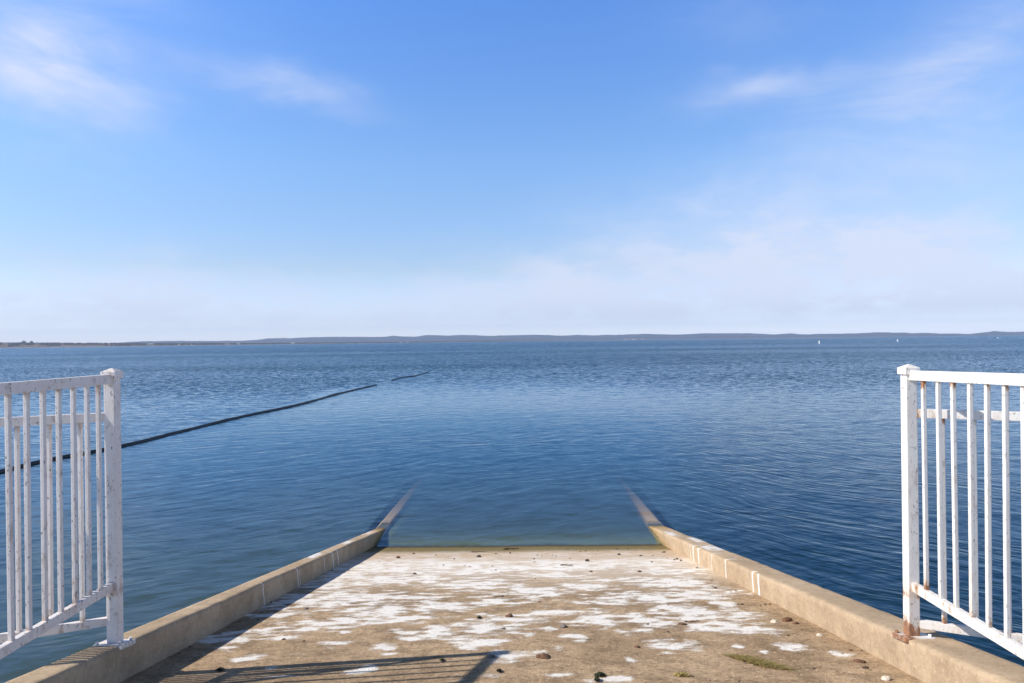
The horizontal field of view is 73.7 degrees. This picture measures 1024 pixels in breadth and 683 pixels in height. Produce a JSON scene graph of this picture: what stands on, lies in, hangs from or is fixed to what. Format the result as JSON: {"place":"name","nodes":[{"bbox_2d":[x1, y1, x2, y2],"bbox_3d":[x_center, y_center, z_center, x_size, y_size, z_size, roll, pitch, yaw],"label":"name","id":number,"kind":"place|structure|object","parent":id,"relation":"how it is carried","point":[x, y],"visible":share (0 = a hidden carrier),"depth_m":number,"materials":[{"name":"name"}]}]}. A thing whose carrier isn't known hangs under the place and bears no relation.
{"place":"outdoors","nodes":[
{"label":"outdoors","id":0,"kind":"place"},
{"bbox_2d":[0,337,831,347],"bbox_3d":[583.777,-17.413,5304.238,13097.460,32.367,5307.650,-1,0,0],"label":"shore","id":1,"kind":"structure","parent":0,"point":[4,345],"depth_m":3199.60,"materials":[{"name":"brown plant"}]},
{"bbox_2d":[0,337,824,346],"bbox_3d":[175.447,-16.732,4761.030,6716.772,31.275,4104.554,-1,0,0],"label":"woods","id":2,"kind":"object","parent":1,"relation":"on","point":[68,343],"visible":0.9,"depth_m":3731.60,"materials":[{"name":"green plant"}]},
{"bbox_2d":[0,335,1023,682],"bbox_3d":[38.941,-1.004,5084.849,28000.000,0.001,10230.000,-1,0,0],"label":"water","id":3,"kind":"structure","parent":0,"point":[782,455],"depth_m":15.10,"materials":[{"name":"blue liquid"}]},
{"bbox_2d":[0,384,376,472],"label":"floating boom","id":4,"kind":"object","parent":3,"relation":"on","point":[142,440],"visible":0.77,"depth_m":20.37,"materials":[{"name":"black plastic"}]},
{"bbox_2d":[391,372,427,380],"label":"floating boom","id":5,"kind":"object","parent":3,"relation":"on","point":[408,376],"visible":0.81,"depth_m":49.41,"materials":[{"name":"black plastic"}]},
{"bbox_2d":[0,0,1023,343],"label":"sky","id":6,"kind":"structure","parent":0,"point":[171,170],"materials":[{"name":"blue"}]},
{"bbox_2d":[365,504,674,532],"bbox_3d":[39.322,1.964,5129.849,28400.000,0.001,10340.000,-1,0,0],"label":"kerb","id":7,"kind":"object","parent":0,"point":[388,509],"depth_m":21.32,"materials":[{"name":"grey concrete"}]},
{"bbox_2d":[120,520,924,682],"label":"boat ramp","id":8,"kind":"object","parent":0,"point":[395,620],"visible":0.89,"depth_m":4.07,"materials":[{"name":"concrete"}]},
{"bbox_2d":[5,506,401,682],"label":"concrete kerb","id":9,"kind":"structure","parent":8,"relation":"on","point":[160,639],"depth_m":3.77,"materials":[{"name":"beige concrete"}]},
{"bbox_2d":[0,368,135,658],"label":"railing","id":10,"kind":"object","parent":9,"relation":"on","point":[13,640],"visible":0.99,"depth_m":2.97,"materials":[{"name":"white metal"}]},
{"bbox_2d":[215,667,225,670],"bbox_3d":[-1.380,1.550,3.231,0.042,0.018,0.043,-1,0,39],"label":"weed clump","id":11,"kind":"object","parent":8,"relation":"on","point":[220,668],"visible":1,"depth_m":3.23,"materials":[{"name":"plant"}]},
{"bbox_2d":[535,653,550,658],"bbox_3d":[0.158,1.566,3.398,0.082,0.024,0.068,-1,-11,23],"label":"rock","id":12,"kind":"object","parent":8,"relation":"on","point":[543,656],"visible":1,"depth_m":3.38,"materials":[{"name":"brown stone"}]},
{"bbox_2d":[594,671,605,676],"bbox_3d":[0.400,1.501,3.085,0.053,0.024,0.057,-1,0,39],"label":"weed clump","id":13,"kind":"object","parent":8,"relation":"on","point":[600,674],"visible":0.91,"depth_m":3.07,"materials":[{"name":"green plant"}]},
{"bbox_2d":[673,671,689,676],"bbox_3d":[0.765,1.498,3.078,0.076,0.022,0.061,-1,0,23],"label":"weed clump","id":14,"kind":"object","parent":8,"relation":"on","point":[682,674],"visible":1,"depth_m":3.07,"materials":[{"name":"yellow plant"}]},
{"bbox_2d":[724,652,795,671],"bbox_3d":[1.183,1.534,3.274,0.143,0.065,0.406,-1,0,-29],"label":"weed clump","id":15,"kind":"object","parent":8,"relation":"on","point":[758,661],"visible":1,"depth_m":3.25,"materials":[{"name":"green plant"}]},
{"bbox_2d":[781,617,791,621],"bbox_3d":[1.669,1.689,4.144,0.080,0.028,0.047,-1,-11,-23],"label":"driftwood chip","id":16,"kind":"object","parent":8,"relation":"on","point":[786,619],"visible":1,"depth_m":4.13,"materials":[{"name":"brown wood"}]},
{"bbox_2d":[636,504,1023,682],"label":"concrete kerb","id":17,"kind":"structure","parent":8,"relation":"on","point":[941,658],"depth_m":3.62,"materials":[{"name":"beige concrete"}]},
{"bbox_2d":[891,364,1023,659],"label":"railing","id":18,"kind":"object","parent":17,"relation":"on","point":[1007,638],"visible":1,"depth_m":2.90,"materials":[{"name":"white metal"}]},
{"bbox_2d":[853,659,866,662],"bbox_3d":[1.662,1.527,3.260,0.060,0.018,0.025,-1,-11,29],"label":"driftwood chip","id":19,"kind":"object","parent":8,"relation":"on","point":[858,661],"visible":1,"depth_m":3.25,"materials":[{"name":"brown wood"}]},
{"bbox_2d":[881,675,892,680],"bbox_3d":[1.644,1.476,2.996,0.049,0.019,0.039,-1,-11,-6],"label":"shell clump","id":20,"kind":"object","parent":8,"relation":"on","point":[887,678],"visible":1,"depth_m":2.98,"materials":[{"name":"white"}]},
{"bbox_2d":[121,331,1023,342],"bbox_3d":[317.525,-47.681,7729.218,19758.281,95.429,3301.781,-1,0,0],"label":"hills","id":21,"kind":"structure","parent":0,"point":[425,338],"depth_m":7367.95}
]}

